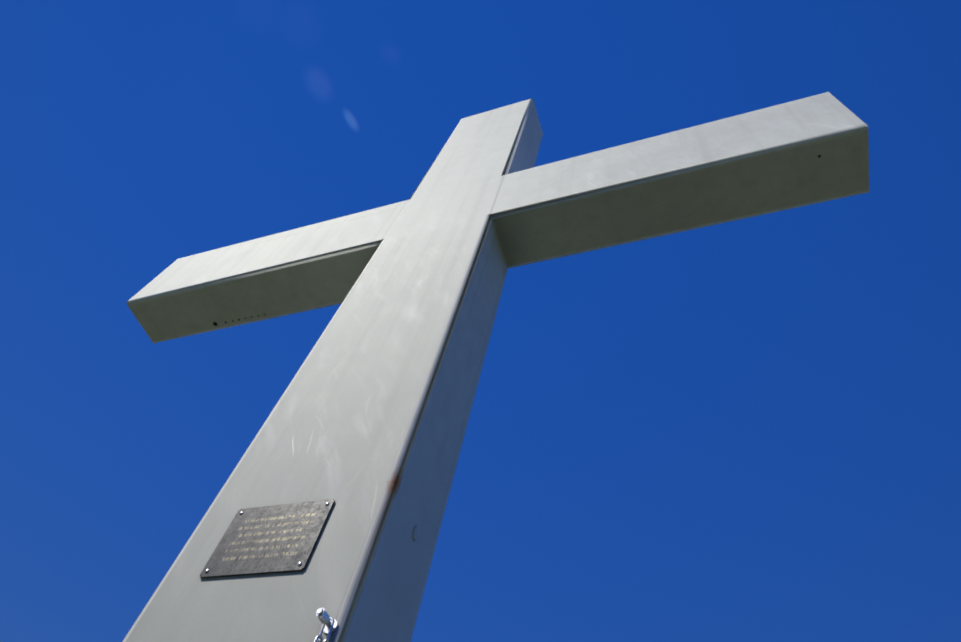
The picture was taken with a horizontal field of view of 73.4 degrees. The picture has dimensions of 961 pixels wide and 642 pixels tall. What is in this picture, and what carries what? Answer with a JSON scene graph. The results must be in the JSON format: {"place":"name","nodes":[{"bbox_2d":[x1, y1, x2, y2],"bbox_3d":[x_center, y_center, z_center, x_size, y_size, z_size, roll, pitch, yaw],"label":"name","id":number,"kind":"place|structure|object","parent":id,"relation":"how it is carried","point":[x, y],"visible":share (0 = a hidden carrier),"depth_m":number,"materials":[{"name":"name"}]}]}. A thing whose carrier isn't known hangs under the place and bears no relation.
{"place":"outdoors","nodes":[
{"label":"outdoors","id":0,"kind":"place"},
{"bbox_2d":[0,0,960,641],"label":"sky","id":1,"kind":"structure","parent":0,"point":[747,429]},
{"bbox_3d":[-0.640,1.524,-0.426,1.100,0.500,0.900,-11,-60,17],"label":"concrete footing","id":2,"kind":"object","parent":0,"visible":0},
{"bbox_2d":[122,92,868,641],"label":"summit cross","id":3,"kind":"object","parent":2,"relation":"on","point":[322,518],"visible":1,"depth_m":1.82,"materials":[{"name":"metal"}]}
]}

